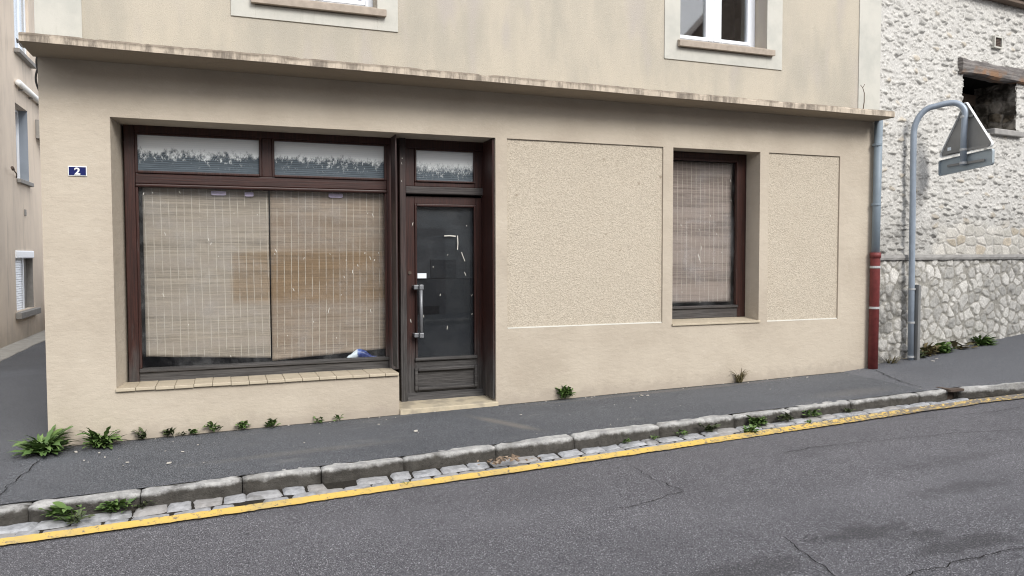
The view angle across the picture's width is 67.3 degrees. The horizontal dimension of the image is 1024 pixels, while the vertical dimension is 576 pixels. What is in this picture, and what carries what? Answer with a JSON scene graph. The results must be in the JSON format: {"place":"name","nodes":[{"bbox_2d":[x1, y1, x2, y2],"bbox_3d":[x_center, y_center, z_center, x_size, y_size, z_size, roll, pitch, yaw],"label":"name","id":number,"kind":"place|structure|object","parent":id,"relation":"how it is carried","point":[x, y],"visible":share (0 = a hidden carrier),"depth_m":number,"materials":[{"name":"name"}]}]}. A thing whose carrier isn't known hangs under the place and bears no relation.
{"place":"outdoors","nodes":[
{"label":"outdoors","id":0,"kind":"place"},
{"bbox_2d":[0,341,81,504],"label":"alley road","id":1,"kind":"structure","parent":0,"point":[23,396],"depth_m":8.38,"materials":[{"name":"grey asphalt"}]},
{"bbox_2d":[0,0,44,347],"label":"neighbour house","id":2,"kind":"structure","parent":1,"relation":"on","point":[22,311],"depth_m":14.58,"materials":[{"name":"beige paint"}]},
{"bbox_2d":[13,0,35,68],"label":"upper window","id":3,"kind":"structure","parent":2,"relation":"in","point":[19,5],"depth_m":14.82,"materials":[{"name":"white plastic"}]},
{"bbox_2d":[15,109,33,186],"bbox_3d":[-9.447,-2.718,14.713,0.290,1.480,1.060,-1,3,-21],"label":"middle window","id":4,"kind":"structure","parent":2,"relation":"in","point":[20,116],"depth_m":15.12,"materials":[{"name":"white plastic"}]},
{"bbox_2d":[15,79,38,105],"bbox_3d":[-9.577,-1.508,15.504,0.119,4.813,2.456,-1,3,-21],"label":"wall pipe","id":5,"kind":"object","parent":2,"relation":"attached to","point":[26,90],"depth_m":14.80,"materials":[{"name":"white paint"}]},
{"bbox_2d":[35,120,39,139],"bbox_3d":[-9.754,-3.279,16.119,0.278,0.380,0.630,-1,3,-21],"label":"wall box","id":6,"kind":"object","parent":2,"relation":"attached to","point":[37,129],"visible":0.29,"depth_m":15.79,"materials":[{"name":"grey plastic"}]},
{"bbox_2d":[0,330,44,361],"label":"alley gutter","id":7,"kind":"object","parent":1,"relation":"on","point":[8,351],"visible":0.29,"depth_m":13.65,"materials":[{"name":"concrete"}]},
{"bbox_2d":[0,372,936,503],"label":"pavement","id":8,"kind":"structure","parent":0,"point":[71,472],"depth_m":6.57,"materials":[{"name":"grey asphalt"}]},
{"bbox_2d":[10,424,75,455],"bbox_3d":[-3.755,1.224,6.159,0.508,0.195,0.515,-1,3,-21],"label":"dandelion clump","id":9,"kind":"object","parent":8,"relation":"on","point":[50,442],"visible":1,"depth_m":6.12,"materials":[{"name":"green plant"}]},
{"bbox_2d":[75,426,126,448],"bbox_3d":[-3.377,1.211,6.323,0.385,0.187,0.344,-1,3,-9],"label":"dandelion clump","id":10,"kind":"object","parent":8,"relation":"on","point":[94,439],"visible":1,"depth_m":6.27,"materials":[{"name":"green plant"}]},
{"bbox_2d":[131,427,146,438],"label":"weed","id":11,"kind":"object","parent":8,"relation":"on","point":[143,434],"visible":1,"depth_m":6.51,"materials":[{"name":"green plant"}]},
{"bbox_2d":[162,427,174,435],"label":"weed","id":12,"kind":"object","parent":8,"relation":"on","point":[167,432],"visible":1,"depth_m":6.58,"materials":[{"name":"green plant"}]},
{"bbox_2d":[188,428,199,433],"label":"weed","id":13,"kind":"object","parent":8,"relation":"on","point":[192,431],"visible":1,"depth_m":6.65,"materials":[{"name":"green plant"}]},
{"bbox_2d":[202,421,222,431],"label":"weed","id":14,"kind":"object","parent":8,"relation":"on","point":[211,425],"visible":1,"depth_m":6.71,"materials":[{"name":"green plant"}]},
{"bbox_2d":[234,420,249,428],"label":"weed","id":15,"kind":"object","parent":8,"relation":"on","point":[242,425],"visible":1,"depth_m":6.80,"materials":[{"name":"green plant"}]},
{"bbox_2d":[264,418,280,427],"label":"weed","id":16,"kind":"object","parent":8,"relation":"on","point":[273,422],"visible":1,"depth_m":6.88,"materials":[{"name":"green plant"}]},
{"bbox_2d":[313,416,323,422],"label":"weed","id":17,"kind":"object","parent":8,"relation":"on","point":[320,421],"visible":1,"depth_m":7.04,"materials":[{"name":"green plant"}]},
{"bbox_2d":[18,0,894,494],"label":"shop building","id":18,"kind":"structure","parent":8,"relation":"on","point":[550,142],"depth_m":7.70,"materials":[{"name":"paint"}]},
{"bbox_2d":[35,57,37,88],"bbox_3d":[-4.090,-1.822,6.671,0.088,0.626,0.038,-1,3,-21],"label":"cable","id":19,"kind":"object","parent":18,"relation":"hanging from","point":[36,71],"visible":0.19,"depth_m":6.65,"materials":[{"name":"grey plastic"}]},
{"bbox_2d":[68,166,86,175],"bbox_3d":[-3.564,-0.959,6.309,0.138,0.081,0.015,-1,3,-21],"label":"house number sign","id":20,"kind":"object","parent":18,"relation":"attached to","point":[77,170],"visible":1,"depth_m":6.30,"materials":[{"name":"blue metal"}]},
{"bbox_2d":[142,188,270,357],"bbox_3d":[-2.814,-0.125,7.136,1.081,1.606,0.011,-1,3,-21],"label":"reed blind","id":21,"kind":"object","parent":18,"relation":"hanging from","point":[220,305],"visible":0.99,"depth_m":7.13,"materials":[{"name":"beige wicker"}]},
{"bbox_2d":[211,191,225,194],"bbox_3d":[-2.712,-0.877,7.112,0.131,0.039,0.005,-1,3,-21],"label":"tape strip","id":22,"kind":"object","parent":21,"relation":"attached to","point":[218,192],"visible":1,"depth_m":7.11,"materials":[{"name":"white plastic"}]},
{"bbox_2d":[245,192,253,195],"bbox_3d":[-2.462,-0.877,7.206,0.079,0.039,0.005,-1,3,-21],"label":"tape strip","id":23,"kind":"object","parent":21,"relation":"attached to","point":[249,193],"visible":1,"depth_m":7.21,"materials":[{"name":"white plastic"}]},
{"bbox_2d":[116,124,398,391],"bbox_3d":[-2.245,-0.303,7.075,2.498,2.347,0.493,-1,3,-21],"label":"shop window","id":24,"kind":"structure","parent":18,"relation":"in","point":[154,156],"depth_m":7.12,"materials":[{"name":"brown wood"}]},
{"bbox_2d":[231,0,397,31],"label":"upper window","id":25,"kind":"structure","parent":18,"relation":"in","point":[386,12],"depth_m":6.94,"materials":[{"name":"white plastic"}]},
{"bbox_2d":[270,191,384,360],"bbox_3d":[-1.775,-0.130,7.518,1.108,1.635,0.011,-1,3,-21],"label":"reed blind","id":26,"kind":"object","parent":18,"relation":"hanging from","point":[334,242],"visible":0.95,"depth_m":7.50,"materials":[{"name":"beige wicker"}]},
{"bbox_2d":[329,194,342,197],"bbox_3d":[-1.715,-0.898,7.486,0.137,0.039,0.005,-1,3,-21],"label":"tape strip","id":27,"kind":"object","parent":26,"relation":"attached to","point":[335,195],"visible":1,"depth_m":7.49,"materials":[{"name":"white plastic"}]},
{"bbox_2d":[346,349,374,357],"bbox_3d":[-1.491,0.646,7.635,0.296,0.090,0.034,-1,3,-21],"label":"magazine","id":28,"kind":"object","parent":18,"relation":"on","point":[359,353],"visible":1,"depth_m":7.62,"materials":[{"name":"blue paper"}]},
{"bbox_2d":[418,306,438,313],"bbox_3d":[-0.850,0.224,7.840,0.225,0.082,0.004,-1,3,-21],"label":"card strip","id":29,"kind":"object","parent":18,"relation":"attached to","point":[430,309],"visible":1,"depth_m":7.84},
{"bbox_2d":[430,260,455,277],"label":"card square","id":30,"kind":"structure","parent":18,"relation":"attached to","point":[442,268],"depth_m":7.88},
{"bbox_2d":[417,278,473,357],"bbox_3d":[-0.689,0.306,7.910,0.623,0.810,0.004,-1,3,-21],"label":"dark sheet","id":31,"kind":"object","parent":18,"relation":"attached to","point":[454,301],"visible":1,"depth_m":7.92,"materials":[{"name":"black plastic"}]},
{"bbox_2d":[417,273,425,277],"bbox_3d":[-0.911,-0.124,7.781,0.092,0.051,0.004,-1,3,-21],"label":"sticker","id":32,"kind":"object","parent":31,"relation":"attached to","point":[421,275],"visible":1,"depth_m":7.78,"materials":[{"name":"white paper"}]},
{"bbox_2d":[417,207,473,278],"bbox_3d":[-0.694,-0.471,7.884,0.623,0.741,0.004,-1,3,-21],"label":"dark sheet","id":33,"kind":"object","parent":18,"relation":"attached to","point":[432,222],"visible":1,"depth_m":7.88,"materials":[{"name":"black plastic"}]},
{"bbox_2d":[406,196,484,400],"bbox_3d":[-0.669,0.105,7.820,0.826,2.059,0.178,-1,3,-21],"label":"door","id":34,"kind":"structure","parent":18,"relation":"in","point":[464,372],"depth_m":7.84,"materials":[{"name":"brown wood"}]},
{"bbox_2d":[672,161,731,302],"bbox_3d":[2.111,-0.634,8.819,0.965,1.608,0.013,-1,3,-21],"label":"reed blind","id":35,"kind":"object","parent":18,"relation":"hanging from","point":[702,192],"visible":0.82,"depth_m":8.84,"materials":[{"name":"beige wicker"}]},
{"bbox_2d":[672,151,760,325],"bbox_3d":[2.225,-0.565,8.669,1.160,1.923,0.340,-1,3,-21],"label":"display window","id":36,"kind":"structure","parent":18,"relation":"in","point":[735,313],"depth_m":8.88,"materials":[{"name":"brown wood"}]},
{"bbox_2d":[664,0,782,69],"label":"upper window","id":37,"kind":"structure","parent":18,"relation":"in","point":[712,22],"depth_m":8.63,"materials":[{"name":"white plastic"}]},
{"bbox_2d":[868,120,882,368],"bbox_3d":[4.368,-0.510,9.247,0.131,3.024,0.129,-1,3,-21],"label":"downpipe","id":38,"kind":"object","parent":18,"relation":"attached to","point":[874,300],"visible":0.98,"depth_m":9.21,"materials":[{"name":"metal"}]},
{"bbox_2d":[74,358,937,465],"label":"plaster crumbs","id":39,"kind":"object","parent":8,"relation":"on","point":[434,411],"visible":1,"depth_m":6.96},
{"bbox_2d":[555,385,575,398],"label":"weed","id":40,"kind":"object","parent":8,"relation":"on","point":[564,391],"visible":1,"depth_m":7.87,"materials":[{"name":"green plant"}]},
{"bbox_2d":[731,368,751,382],"bbox_3d":[2.547,0.970,8.669,0.294,0.186,0.295,-1,3,-21],"label":"weed","id":41,"kind":"object","parent":8,"relation":"on","point":[740,378],"visible":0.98,"depth_m":8.63,"materials":[{"name":"brown plant"}]},
{"bbox_2d":[0,398,1023,575],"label":"road","id":42,"kind":"structure","parent":0,"point":[894,505],"depth_m":4.75,"materials":[{"name":"grey asphalt"}]},
{"bbox_2d":[0,393,1023,544],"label":"yellow line","id":43,"kind":"object","parent":42,"relation":"on","point":[129,524],"visible":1,"depth_m":5.67,"materials":[{"name":"paint"}]},
{"bbox_2d":[0,370,1023,575],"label":"road cracks","id":44,"kind":"object","parent":42,"relation":"on","point":[779,533],"visible":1,"depth_m":5.13,"materials":[{"name":"black asphalt"}]},
{"bbox_2d":[15,394,1013,534],"bbox_3d":[-0.012,1.275,5.891,20.048,0.638,1.576,-1,3,-17],"label":"gutter","id":45,"kind":"object","parent":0,"point":[344,484],"visible":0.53,"depth_m":5.61,"materials":[{"name":"stone"}]},
{"bbox_2d":[0,398,968,543],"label":"gutter setts","id":46,"kind":"structure","parent":45,"relation":"on","point":[29,528],"depth_m":5.66,"materials":[{"name":"stone"}]},
{"bbox_2d":[39,501,86,520],"bbox_3d":[-2.874,1.431,4.934,0.267,0.116,0.179,-1,3,-21],"label":"weed","id":47,"kind":"object","parent":46,"relation":"on","point":[61,508],"visible":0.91,"depth_m":4.93,"materials":[{"name":"green plant"}]},
{"bbox_2d":[58,509,94,523],"bbox_3d":[-2.757,1.450,4.862,0.196,0.077,0.132,-3,3,-44],"label":"weed","id":48,"kind":"object","parent":46,"relation":"on","point":[78,516],"visible":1,"depth_m":4.87,"materials":[{"name":"green plant"}]},
{"bbox_2d":[95,497,136,512],"bbox_3d":[-2.615,1.426,5.066,0.260,0.097,0.153,-1,3,-21],"label":"weed","id":49,"kind":"object","parent":46,"relation":"on","point":[116,504],"visible":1,"depth_m":5.06,"materials":[{"name":"green plant"}]},
{"bbox_2d":[134,499,155,508],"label":"weed","id":50,"kind":"object","parent":46,"relation":"on","point":[145,502],"visible":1,"depth_m":5.14,"materials":[{"name":"green plant"}]},
{"bbox_2d":[477,454,540,464],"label":"dry leaves","id":51,"kind":"object","parent":46,"relation":"on","point":[501,458],"visible":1,"depth_m":5.95,"materials":[{"name":"brown plant"}]},
{"bbox_2d":[676,429,690,434],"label":"weed","id":52,"kind":"object","parent":46,"relation":"on","point":[684,432],"visible":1,"depth_m":6.81,"materials":[{"name":"green plant"}]},
{"bbox_2d":[700,423,720,431],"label":"weed","id":53,"kind":"object","parent":46,"relation":"on","point":[711,428],"visible":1,"depth_m":6.92,"materials":[{"name":"green plant"}]},
{"bbox_2d":[741,424,758,432],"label":"weed","id":54,"kind":"object","parent":46,"relation":"on","point":[750,428],"visible":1,"depth_m":6.82,"materials":[{"name":"green plant"}]},
{"bbox_2d":[746,415,766,426],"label":"weed","id":55,"kind":"object","parent":46,"relation":"on","point":[758,420],"visible":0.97,"depth_m":7.11,"materials":[{"name":"green plant"}]},
{"bbox_2d":[777,411,793,420],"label":"weed","id":56,"kind":"object","parent":46,"relation":"on","point":[786,416],"visible":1,"depth_m":7.25,"materials":[{"name":"green plant"}]},
{"bbox_2d":[802,409,821,416],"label":"weed","id":57,"kind":"object","parent":46,"relation":"on","point":[813,413],"visible":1,"depth_m":7.41,"materials":[{"name":"green plant"}]},
{"bbox_2d":[0,382,1023,525],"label":"kerb","id":58,"kind":"structure","parent":45,"relation":"on","point":[17,513],"depth_m":6.03,"materials":[{"name":"stone"}]},
{"bbox_2d":[937,387,963,398],"bbox_3d":[4.641,1.142,8.179,0.190,0.168,0.210,-1,3,-21],"label":"kerb gully","id":59,"kind":"object","parent":58,"relation":"in","point":[951,391],"visible":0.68,"depth_m":8.12,"materials":[{"name":"metal"}]},
{"bbox_2d":[845,334,1023,392],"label":"pavement","id":60,"kind":"structure","parent":0,"point":[1001,361],"depth_m":9.08,"materials":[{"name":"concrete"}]},
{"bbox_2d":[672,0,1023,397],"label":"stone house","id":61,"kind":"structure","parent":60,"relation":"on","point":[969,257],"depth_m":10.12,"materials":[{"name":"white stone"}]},
{"bbox_2d":[882,355,905,363],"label":"weed","id":62,"kind":"object","parent":60,"relation":"on","point":[894,360],"visible":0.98,"depth_m":9.52,"materials":[{"name":"plant"}]},
{"bbox_2d":[920,349,927,357],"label":"weed","id":63,"kind":"object","parent":60,"relation":"on","point":[923,354],"visible":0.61,"depth_m":9.77,"materials":[{"name":"green plant"}]},
{"bbox_2d":[920,342,941,355],"bbox_3d":[5.329,0.778,9.869,0.356,0.204,0.229,-1,3,-21],"label":"weed","id":64,"kind":"object","parent":60,"relation":"on","point":[930,349],"visible":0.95,"depth_m":9.84,"materials":[{"name":"brown plant"}]},
{"bbox_2d":[935,341,955,352],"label":"weed","id":65,"kind":"object","parent":60,"relation":"on","point":[944,348],"visible":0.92,"depth_m":9.96,"materials":[{"name":"green plant"}]},
{"bbox_2d":[907,100,994,359],"bbox_3d":[5.340,-0.653,9.315,0.545,3.255,0.865,-1,3,-21],"label":"road sign","id":66,"kind":"object","parent":60,"relation":"on","point":[968,132],"visible":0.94,"depth_m":9.52,"materials":[{"name":"grey metal"}]},
{"bbox_2d":[950,340,977,348],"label":"weed","id":67,"kind":"object","parent":60,"relation":"on","point":[954,343],"visible":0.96,"depth_m":10.18,"materials":[{"name":"plant"}]},
{"bbox_2d":[970,333,996,345],"bbox_3d":[6.351,0.685,10.395,0.381,0.189,0.402,-1,3,-21],"label":"weed","id":68,"kind":"object","parent":60,"relation":"on","point":[986,340],"visible":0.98,"depth_m":10.32,"materials":[{"name":"green plant"}]}
]}

